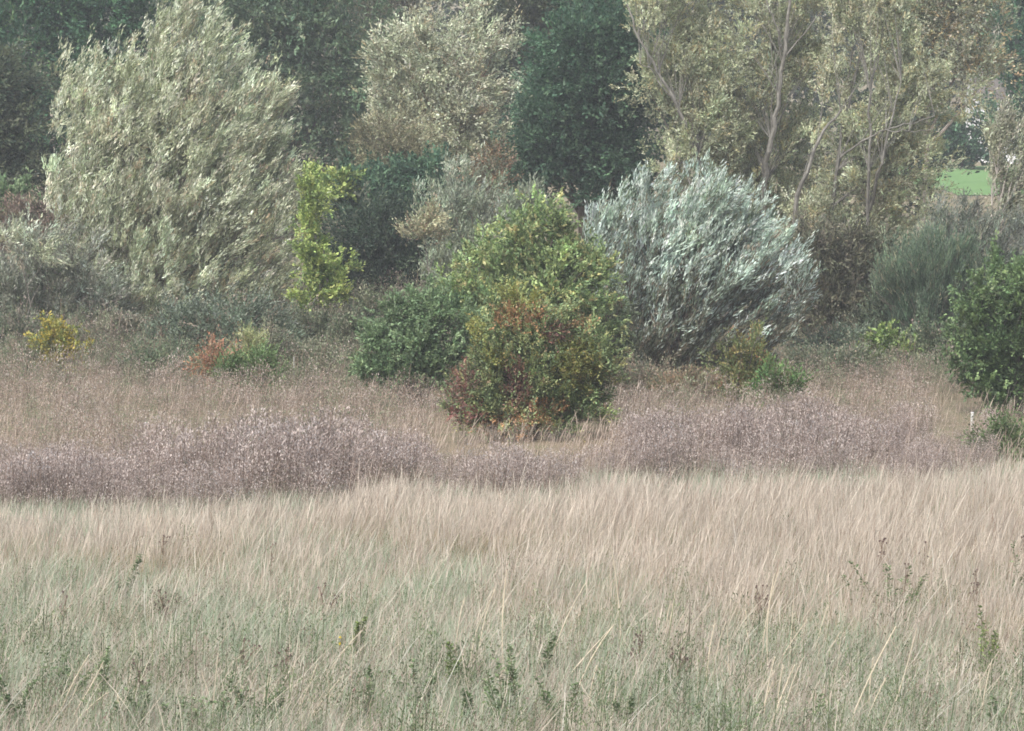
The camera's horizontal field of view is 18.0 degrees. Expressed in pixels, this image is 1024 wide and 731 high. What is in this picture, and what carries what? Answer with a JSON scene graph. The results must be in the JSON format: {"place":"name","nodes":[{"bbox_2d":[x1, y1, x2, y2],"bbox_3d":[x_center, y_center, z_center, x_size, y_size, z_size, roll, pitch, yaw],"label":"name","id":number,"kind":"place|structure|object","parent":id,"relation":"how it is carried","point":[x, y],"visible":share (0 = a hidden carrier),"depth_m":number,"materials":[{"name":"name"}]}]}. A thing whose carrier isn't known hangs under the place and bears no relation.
{"place":"outdoors","nodes":[
{"label":"outdoors","id":0,"kind":"place"},
{"bbox_2d":[0,436,1023,730],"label":"straw grass","id":1,"kind":"structure","parent":0,"point":[628,500],"depth_m":42.93,"materials":[{"name":"plant"}]},
{"bbox_2d":[0,450,1023,730],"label":"green grass","id":2,"kind":"structure","parent":0,"point":[204,616],"depth_m":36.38,"materials":[{"name":"plant"}]},
{"bbox_2d":[0,0,1023,730],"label":"ground","id":3,"kind":"structure","parent":0,"point":[932,394],"depth_m":62.37,"materials":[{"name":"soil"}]},
{"bbox_2d":[0,675,37,730],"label":"green herb","id":4,"kind":"object","parent":3,"relation":"on","point":[8,698],"visible":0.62,"depth_m":32.32,"materials":[{"name":"green plant"}]},
{"bbox_2d":[0,294,50,362],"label":"bramble bush","id":5,"kind":"object","parent":3,"relation":"on","point":[19,323],"visible":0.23,"depth_m":79.80,"materials":[{"name":"green plant"}]},
{"bbox_2d":[0,167,51,276],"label":"green shrub","id":6,"kind":"object","parent":3,"relation":"on","point":[19,185],"visible":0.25,"depth_m":96.45,"materials":[{"name":"green plant"}]},
{"bbox_2d":[0,35,63,260],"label":"broadleaf tree","id":7,"kind":"object","parent":3,"relation":"on","point":[14,123],"visible":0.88,"depth_m":103.09,"materials":[{"name":"green plant"}]},
{"bbox_2d":[0,210,72,317],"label":"silver sapling","id":8,"kind":"object","parent":3,"relation":"on","point":[16,235],"visible":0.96,"depth_m":83.88,"materials":[{"name":"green plant"}]},
{"bbox_2d":[0,184,98,277],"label":"bracken clump","id":9,"kind":"object","parent":3,"relation":"on","point":[17,206],"visible":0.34,"depth_m":91.61,"materials":[{"name":"brown plant"}]},
{"bbox_2d":[0,319,124,375],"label":"bramble bush","id":10,"kind":"object","parent":3,"relation":"on","point":[32,358],"visible":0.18,"depth_m":75.97,"materials":[{"name":"green plant"}]},
{"bbox_2d":[38,646,101,705],"bbox_3d":[-4.689,3.292,33.908,0.701,0.689,0.410,2,5,28],"label":"green herb","id":11,"kind":"object","parent":3,"relation":"on","point":[67,671],"visible":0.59,"depth_m":33.92,"materials":[{"name":"green plant"}]},
{"bbox_2d":[0,195,150,335],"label":"willow scrub","id":12,"kind":"object","parent":3,"relation":"on","point":[47,279],"visible":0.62,"depth_m":85.59,"materials":[{"name":"grey plant"}]},
{"bbox_2d":[55,653,125,728],"bbox_3d":[-4.203,3.288,32.408,0.930,0.865,0.445,2,5,22],"label":"dry grass tuft","id":13,"kind":"object","parent":3,"relation":"on","point":[86,692],"visible":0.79,"depth_m":32.30,"materials":[{"name":"plant"}]},
{"bbox_2d":[0,0,187,223],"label":"broadleaf tree","id":14,"kind":"object","parent":3,"relation":"on","point":[70,25],"visible":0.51,"depth_m":120.08,"materials":[{"name":"green plant"}]},
{"bbox_2d":[95,646,110,696],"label":"green herb","id":15,"kind":"object","parent":3,"relation":"on","point":[106,660],"visible":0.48,"depth_m":34.30,"materials":[{"name":"green plant"}]},
{"bbox_2d":[114,553,142,602],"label":"green herb","id":16,"kind":"object","parent":3,"relation":"on","point":[136,565],"visible":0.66,"depth_m":40.20,"materials":[{"name":"green plant"}]},
{"bbox_2d":[113,673,153,725],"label":"green herb","id":17,"kind":"object","parent":3,"relation":"on","point":[144,687],"visible":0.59,"depth_m":32.37,"materials":[{"name":"green plant"}]},
{"bbox_2d":[69,291,197,365],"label":"bramble bush","id":18,"kind":"object","parent":3,"relation":"on","point":[125,325],"visible":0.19,"depth_m":79.79,"materials":[{"name":"green plant"}]},
{"bbox_2d":[131,658,149,700],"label":"dead flower stem","id":19,"kind":"object","parent":3,"relation":"on","point":[138,671],"visible":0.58,"depth_m":33.59,"materials":[{"name":"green plant"}]},
{"bbox_2d":[111,334,205,385],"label":"nettle clump","id":20,"kind":"object","parent":3,"relation":"on","point":[151,357],"visible":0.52,"depth_m":73.96,"materials":[{"name":"green plant"}]},
{"bbox_2d":[153,589,196,624],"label":"dead flower stem","id":21,"kind":"object","parent":3,"relation":"on","point":[162,606],"visible":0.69,"depth_m":38.64,"materials":[{"name":"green plant"}]},
{"bbox_2d":[32,0,330,323],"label":"willow tree","id":22,"kind":"object","parent":3,"relation":"on","point":[167,219],"visible":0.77,"depth_m":87.08,"materials":[{"name":"green plant"}]},
{"bbox_2d":[160,694,215,729],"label":"green herb","id":23,"kind":"object","parent":3,"relation":"on","point":[180,702],"visible":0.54,"depth_m":31.93,"materials":[{"name":"green plant"}]},
{"bbox_2d":[200,651,218,713],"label":"dry grass tuft","id":24,"kind":"object","parent":3,"relation":"on","point":[215,680],"visible":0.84,"depth_m":32.20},
{"bbox_2d":[214,673,242,728],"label":"green herb","id":25,"kind":"object","parent":3,"relation":"on","point":[230,690],"visible":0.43,"depth_m":32.08,"materials":[{"name":"green plant"}]},
{"bbox_2d":[226,318,269,365],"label":"yellow sapling","id":26,"kind":"object","parent":3,"relation":"on","point":[255,339],"visible":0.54,"depth_m":71.91,"materials":[{"name":"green plant"}]},
{"bbox_2d":[232,676,290,728],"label":"green herb","id":27,"kind":"object","parent":3,"relation":"on","point":[251,698],"visible":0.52,"depth_m":32.12,"materials":[{"name":"green plant"}]},
{"bbox_2d":[163,0,421,243],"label":"broadleaf tree","id":28,"kind":"object","parent":3,"relation":"on","point":[306,17],"visible":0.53,"depth_m":116.07,"materials":[{"name":"green plant"}]},
{"bbox_2d":[233,309,353,383],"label":"bramble bush","id":29,"kind":"object","parent":3,"relation":"on","point":[277,338],"visible":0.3,"depth_m":75.04,"materials":[{"name":"green plant"}]},
{"bbox_2d":[283,158,365,319],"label":"lime tree","id":30,"kind":"object","parent":3,"relation":"on","point":[319,267],"visible":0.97,"depth_m":83.73,"materials":[{"name":"green plant"}]},
{"bbox_2d":[261,278,390,355],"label":"bramble bush","id":31,"kind":"object","parent":3,"relation":"on","point":[343,325],"visible":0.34,"depth_m":80.78,"materials":[{"name":"green plant"}]},
{"bbox_2d":[293,627,363,730],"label":"dry grass tuft","id":32,"kind":"object","parent":3,"relation":"on","point":[313,673],"visible":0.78,"depth_m":32.25,"materials":[{"name":"plant"}]},
{"bbox_2d":[317,163,367,221],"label":"lime sapling","id":33,"kind":"object","parent":3,"relation":"on","point":[343,176],"visible":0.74,"depth_m":97.60,"materials":[{"name":"green plant"}]},
{"bbox_2d":[349,616,367,653],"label":"green herb","id":34,"kind":"object","parent":3,"relation":"on","point":[358,627],"visible":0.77,"depth_m":36.57,"materials":[{"name":"green plant"}]},
{"bbox_2d":[355,665,374,724],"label":"green herb","id":35,"kind":"object","parent":3,"relation":"on","point":[372,685],"visible":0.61,"depth_m":32.01,"materials":[{"name":"green plant"}]},
{"bbox_2d":[291,0,461,111],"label":"broadleaf tree","id":36,"kind":"object","parent":3,"relation":"on","point":[409,2],"visible":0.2,"depth_m":122.57,"materials":[{"name":"green plant"}]},
{"bbox_2d":[282,173,480,312],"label":"green shrub","id":37,"kind":"object","parent":3,"relation":"on","point":[385,248],"visible":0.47,"depth_m":92.33,"materials":[{"name":"green plant"}]},
{"bbox_2d":[318,139,470,244],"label":"dark shrub","id":38,"kind":"object","parent":3,"relation":"on","point":[403,171],"visible":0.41,"depth_m":98.36,"materials":[{"name":"green plant"}]},
{"bbox_2d":[336,100,458,186],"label":"shrub","id":39,"kind":"object","parent":3,"relation":"on","point":[395,142],"visible":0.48,"depth_m":100.26,"materials":[{"name":"brown plant"}]},
{"bbox_2d":[388,658,437,712],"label":"green herb","id":40,"kind":"object","parent":3,"relation":"on","point":[411,665],"visible":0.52,"depth_m":33.13,"materials":[{"name":"green plant"}]},
{"bbox_2d":[337,273,490,407],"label":"green shrub","id":41,"kind":"object","parent":3,"relation":"on","point":[417,332],"visible":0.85,"depth_m":67.80,"materials":[{"name":"green plant"}]},
{"bbox_2d":[392,192,459,279],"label":"yellow sapling","id":42,"kind":"object","parent":3,"relation":"on","point":[431,218],"visible":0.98,"depth_m":85.75,"materials":[{"name":"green plant"}]},
{"bbox_2d":[348,0,531,217],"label":"poplar tree","id":43,"kind":"object","parent":3,"relation":"on","point":[449,84],"visible":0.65,"depth_m":108.75,"materials":[{"name":"green plant"}]},
{"bbox_2d":[443,641,462,687],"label":"green herb","id":44,"kind":"object","parent":3,"relation":"on","point":[448,655],"visible":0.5,"depth_m":34.16,"materials":[{"name":"green plant"}]},
{"bbox_2d":[459,688,476,729],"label":"green herb","id":45,"kind":"object","parent":3,"relation":"on","point":[465,697],"visible":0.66,"depth_m":31.80,"materials":[{"name":"green plant"}]},
{"bbox_2d":[410,141,549,289],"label":"willow scrub","id":46,"kind":"object","parent":3,"relation":"on","point":[483,212],"visible":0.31,"depth_m":89.48,"materials":[{"name":"green plant"}]},
{"bbox_2d":[455,570,506,672],"bbox_3d":[-0.321,2.803,35.229,0.536,1.153,0.959,-1,4,-18],"label":"dry grass tuft","id":47,"kind":"object","parent":3,"relation":"on","point":[485,618],"visible":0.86,"depth_m":35.26,"materials":[{"name":"plant"}]},
{"bbox_2d":[456,131,524,206],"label":"rust shrub","id":48,"kind":"object","parent":3,"relation":"on","point":[496,147],"visible":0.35,"depth_m":94.62,"materials":[{"name":"brown plant"}]},
{"bbox_2d":[482,649,513,728],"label":"green herb","id":49,"kind":"object","parent":3,"relation":"on","point":[490,685],"visible":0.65,"depth_m":31.91,"materials":[{"name":"green plant"}]},
{"bbox_2d":[0,388,1005,516],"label":"dry willowherb","id":50,"kind":"object","parent":3,"relation":"on","point":[245,454],"visible":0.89,"depth_m":53.09,"materials":[{"name":"plant"}]},
{"bbox_2d":[0,0,1021,150],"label":"wood","id":51,"kind":"object","parent":3,"relation":"on","point":[449,3],"visible":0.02,"depth_m":195.97,"materials":[{"name":"green plant"}]},
{"bbox_2d":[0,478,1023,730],"bbox_3d":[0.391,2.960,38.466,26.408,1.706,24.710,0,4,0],"label":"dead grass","id":52,"kind":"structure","parent":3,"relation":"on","point":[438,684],"depth_m":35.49,"materials":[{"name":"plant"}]},
{"bbox_2d":[0,260,1023,476],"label":"dry undergrowth","id":53,"kind":"object","parent":3,"relation":"on","point":[310,369],"visible":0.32,"depth_m":66.75,"materials":[{"name":"plant"}]},
{"bbox_2d":[23,310,94,377],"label":"yellow bush","id":54,"kind":"object","parent":53,"relation":"on","point":[57,333],"visible":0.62,"depth_m":74.93,"materials":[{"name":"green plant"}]},
{"bbox_2d":[178,325,247,394],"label":"rust plant","id":55,"kind":"object","parent":53,"relation":"on","point":[211,350],"visible":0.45,"depth_m":70.91,"materials":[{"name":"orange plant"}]},
{"bbox_2d":[118,270,317,359],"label":"bramble bush","id":56,"kind":"object","parent":53,"relation":"on","point":[206,317],"visible":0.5,"depth_m":78.59,"materials":[{"name":"green plant"}]},
{"bbox_2d":[204,335,300,402],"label":"green plant","id":57,"kind":"object","parent":53,"relation":"on","point":[237,359],"visible":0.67,"depth_m":69.94,"materials":[{"name":"green plant"}]},
{"bbox_2d":[739,351,818,409],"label":"green plant","id":58,"kind":"object","parent":53,"relation":"in","point":[769,371],"visible":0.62,"depth_m":65.86,"materials":[{"name":"green plant"}]},
{"bbox_2d":[505,643,525,714],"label":"green herb","id":59,"kind":"object","parent":3,"relation":"on","point":[513,677],"visible":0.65,"depth_m":32.59,"materials":[{"name":"green plant"}]},
{"bbox_2d":[13,47,1023,218],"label":"undergrowth","id":60,"kind":"object","parent":3,"relation":"on","point":[745,86],"visible":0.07,"depth_m":127.04,"materials":[{"name":"green plant"}]},
{"bbox_2d":[431,180,632,353],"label":"maple tree","id":61,"kind":"object","parent":3,"relation":"on","point":[561,255],"visible":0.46,"depth_m":69.65,"materials":[{"name":"green plant"}]},
{"bbox_2d":[433,272,635,443],"bbox_3d":[0.374,-0.018,60.660,3.686,3.507,2.645,-2,5,-20],"label":"hawthorn bush","id":62,"kind":"object","parent":3,"relation":"on","point":[540,362],"visible":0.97,"depth_m":60.24,"materials":[{"name":"green plant"}]},
{"bbox_2d":[534,635,557,678],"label":"green herb","id":63,"kind":"object","parent":3,"relation":"on","point":[551,644],"visible":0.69,"depth_m":34.73,"materials":[{"name":"green plant"}]},
{"bbox_2d":[445,0,664,223],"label":"broadleaf tree","id":64,"kind":"object","parent":3,"relation":"on","point":[528,8],"visible":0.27,"depth_m":120.34,"materials":[{"name":"green plant"}]},
{"bbox_2d":[532,676,578,728],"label":"green herb","id":65,"kind":"object","parent":3,"relation":"on","point":[548,693],"visible":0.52,"depth_m":32.14,"materials":[{"name":"green plant"}]},
{"bbox_2d":[548,547,620,725],"bbox_3d":[0.796,2.846,34.131,0.874,1.386,4.169,0,4,0],"label":"dry grass tuft","id":66,"kind":"object","parent":3,"relation":"on","point":[605,635],"visible":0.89,"depth_m":34.08,"materials":[{"name":"plant"}]},
{"bbox_2d":[486,0,692,245],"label":"evergreen tree","id":67,"kind":"object","parent":3,"relation":"on","point":[585,136],"visible":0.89,"depth_m":102.39,"materials":[{"name":"green plant"}]},
{"bbox_2d":[580,276,640,376],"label":"green shrub","id":68,"kind":"object","parent":3,"relation":"on","point":[619,309],"visible":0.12,"depth_m":71.86,"materials":[{"name":"green plant"}]},
{"bbox_2d":[611,696,635,730],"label":"green herb","id":69,"kind":"object","parent":3,"relation":"on","point":[615,708],"visible":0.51,"depth_m":32.02,"materials":[{"name":"green plant"}]},
{"bbox_2d":[609,630,643,674],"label":"dead flower stem","id":70,"kind":"object","parent":3,"relation":"on","point":[632,649],"visible":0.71,"depth_m":34.58,"materials":[{"name":"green plant"}]},
{"bbox_2d":[604,346,681,400],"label":"bramble bush","id":71,"kind":"object","parent":3,"relation":"on","point":[638,369],"visible":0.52,"depth_m":69.98,"materials":[{"name":"green plant"}]},
{"bbox_2d":[669,645,688,682],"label":"dead flower stem","id":72,"kind":"object","parent":3,"relation":"on","point":[680,654],"visible":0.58,"depth_m":34.08,"materials":[{"name":"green plant"}]},
{"bbox_2d":[639,356,727,403],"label":"rust plant","id":73,"kind":"object","parent":3,"relation":"on","point":[686,372],"visible":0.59,"depth_m":69.45,"materials":[{"name":"brown plant"}]},
{"bbox_2d":[609,0,777,229],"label":"poplar tree","id":74,"kind":"object","parent":3,"relation":"on","point":[703,109],"visible":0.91,"depth_m":94.92,"materials":[{"name":"green plant"}]},
{"bbox_2d":[581,149,825,377],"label":"willow tree","id":75,"kind":"object","parent":3,"relation":"on","point":[698,286],"visible":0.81,"depth_m":75.56,"materials":[{"name":"grey plant"}]},
{"bbox_2d":[684,704,760,730],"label":"green herb","id":76,"kind":"object","parent":3,"relation":"on","point":[757,714],"visible":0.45,"depth_m":31.55,"materials":[{"name":"green plant"}]},
{"bbox_2d":[706,621,739,691],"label":"dry grass tuft","id":77,"kind":"object","parent":3,"relation":"on","point":[728,664],"visible":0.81,"depth_m":34.07,"materials":[{"name":"plant"}]},
{"bbox_2d":[697,317,774,411],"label":"hawthorn bush","id":78,"kind":"object","parent":3,"relation":"on","point":[745,365],"visible":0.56,"depth_m":66.97,"materials":[{"name":"green plant"}]},
{"bbox_2d":[754,584,768,623],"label":"dead flower stem","id":79,"kind":"object","parent":3,"relation":"on","point":[759,601],"visible":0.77,"depth_m":38.08,"materials":[{"name":"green plant"}]},
{"bbox_2d":[745,565,806,727],"bbox_3d":[2.825,2.870,33.677,0.688,1.331,3.690,0,4,2],"label":"dry grass tuft","id":80,"kind":"object","parent":3,"relation":"on","point":[791,641],"visible":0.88,"depth_m":34.56,"materials":[{"name":"plant"}]},
{"bbox_2d":[696,0,872,250],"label":"poplar tree","id":81,"kind":"object","parent":3,"relation":"on","point":[776,86],"visible":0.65,"depth_m":96.50,"materials":[{"name":"green plant"}]},
{"bbox_2d":[793,693,825,730],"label":"green herb","id":82,"kind":"object","parent":3,"relation":"on","point":[819,705],"visible":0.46,"depth_m":31.85,"materials":[{"name":"green plant"}]},
{"bbox_2d":[814,601,844,670],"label":"dry grass tuft","id":83,"kind":"object","parent":3,"relation":"on","point":[835,638],"visible":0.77,"depth_m":35.69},
{"bbox_2d":[776,334,900,389],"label":"bramble bush","id":84,"kind":"object","parent":3,"relation":"on","point":[853,354],"visible":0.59,"depth_m":72.99,"materials":[{"name":"green plant"}]},
{"bbox_2d":[776,200,909,337],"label":"olive shrub","id":85,"kind":"object","parent":3,"relation":"on","point":[843,295],"visible":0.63,"depth_m":82.56,"materials":[{"name":"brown plant"}]},
{"bbox_2d":[781,311,952,368],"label":"nettle clump","id":86,"kind":"object","parent":3,"relation":"on","point":[838,335],"visible":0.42,"depth_m":76.88,"materials":[{"name":"green plant"}]},
{"bbox_2d":[852,626,895,725],"bbox_3d":[3.665,3.081,32.129,0.487,1.160,0.887,2,5,23],"label":"dry grass tuft","id":87,"kind":"object","parent":3,"relation":"on","point":[881,684],"visible":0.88,"depth_m":31.82,"materials":[{"name":"plant"}]},
{"bbox_2d":[848,258,902,348],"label":"green shrub","id":88,"kind":"object","parent":3,"relation":"on","point":[877,304],"visible":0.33,"depth_m":78.85,"materials":[{"name":"green plant"}]},
{"bbox_2d":[762,0,1000,278],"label":"poplar tree","id":89,"kind":"object","parent":3,"relation":"on","point":[873,176],"visible":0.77,"depth_m":93.95,"materials":[{"name":"green plant"}]},
{"bbox_2d":[841,560,927,624],"bbox_3d":[4.457,2.737,38.610,1.050,0.892,0.569,0,4,0],"label":"green herb","id":90,"kind":"object","parent":3,"relation":"on","point":[886,569],"visible":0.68,"depth_m":38.61,"materials":[{"name":"green plant"}]},
{"bbox_2d":[856,319,925,362],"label":"nettle clump","id":91,"kind":"object","parent":3,"relation":"on","point":[883,327],"visible":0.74,"depth_m":75.86,"materials":[{"name":"green plant"}]},
{"bbox_2d":[861,312,963,379],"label":"bramble bush","id":92,"kind":"object","parent":3,"relation":"on","point":[929,334],"visible":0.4,"depth_m":75.95,"materials":[{"name":"green plant"}]},
{"bbox_2d":[867,209,1005,368],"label":"broom bush","id":93,"kind":"object","parent":3,"relation":"on","point":[914,284],"visible":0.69,"depth_m":77.64,"materials":[{"name":"green plant"}]},
{"bbox_2d":[856,0,1023,233],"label":"poplar tree","id":94,"kind":"object","parent":3,"relation":"on","point":[929,13],"visible":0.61,"depth_m":106.95,"materials":[{"name":"green plant"}]},
{"bbox_2d":[906,183,1023,326],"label":"willow scrub","id":95,"kind":"object","parent":3,"relation":"on","point":[994,221],"visible":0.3,"depth_m":84.68,"materials":[{"name":"grey plant"}]},
{"bbox_2d":[932,229,1023,415],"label":"hawthorn bush","id":96,"kind":"object","parent":3,"relation":"on","point":[991,346],"visible":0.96,"depth_m":66.72,"materials":[{"name":"green plant"}]},
{"bbox_2d":[952,404,1023,461],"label":"green shrub","id":97,"kind":"object","parent":3,"relation":"on","point":[1004,425],"visible":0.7,"depth_m":57.93,"materials":[{"name":"green plant"}]},
{"bbox_2d":[975,605,1001,673],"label":"green herb","id":98,"kind":"object","parent":3,"relation":"on","point":[984,638],"visible":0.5,"depth_m":35.77,"materials":[{"name":"green plant"}]},
{"bbox_2d":[959,58,1023,163],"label":"white house","id":99,"kind":"structure","parent":3,"relation":"on","point":[997,84],"depth_m":181.78,"materials":[{"name":"stone"}]},
{"bbox_2d":[978,657,1012,724],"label":"dry grass tuft","id":100,"kind":"object","parent":3,"relation":"on","point":[1011,693],"visible":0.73,"depth_m":32.04,"materials":[{"name":"plant"}]},
{"bbox_2d":[968,0,1023,166],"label":"broadleaf tree","id":101,"kind":"object","parent":3,"relation":"on","point":[1012,46],"visible":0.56,"depth_m":148.58,"materials":[{"name":"green plant"}]},
{"bbox_2d":[972,86,1023,243],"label":"willow tree","id":102,"kind":"object","parent":3,"relation":"on","point":[1000,139],"visible":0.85,"depth_m":89.46,"materials":[{"name":"green plant"}]},
{"bbox_2d":[986,696,1015,730],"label":"green herb","id":103,"kind":"object","parent":3,"relation":"on","point":[995,708],"visible":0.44,"depth_m":32.08,"materials":[{"name":"green plant"}]},
{"bbox_2d":[891,166,1023,194],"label":"lawn","id":104,"kind":"structure","parent":0,"point":[975,182],"depth_m":156.25,"materials":[{"name":"plant"}]},
{"bbox_2d":[903,89,1014,168],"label":"broadleaf tree","id":105,"kind":"object","parent":104,"relation":"on","point":[974,146],"visible":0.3,"depth_m":171.85,"materials":[{"name":"green plant"}]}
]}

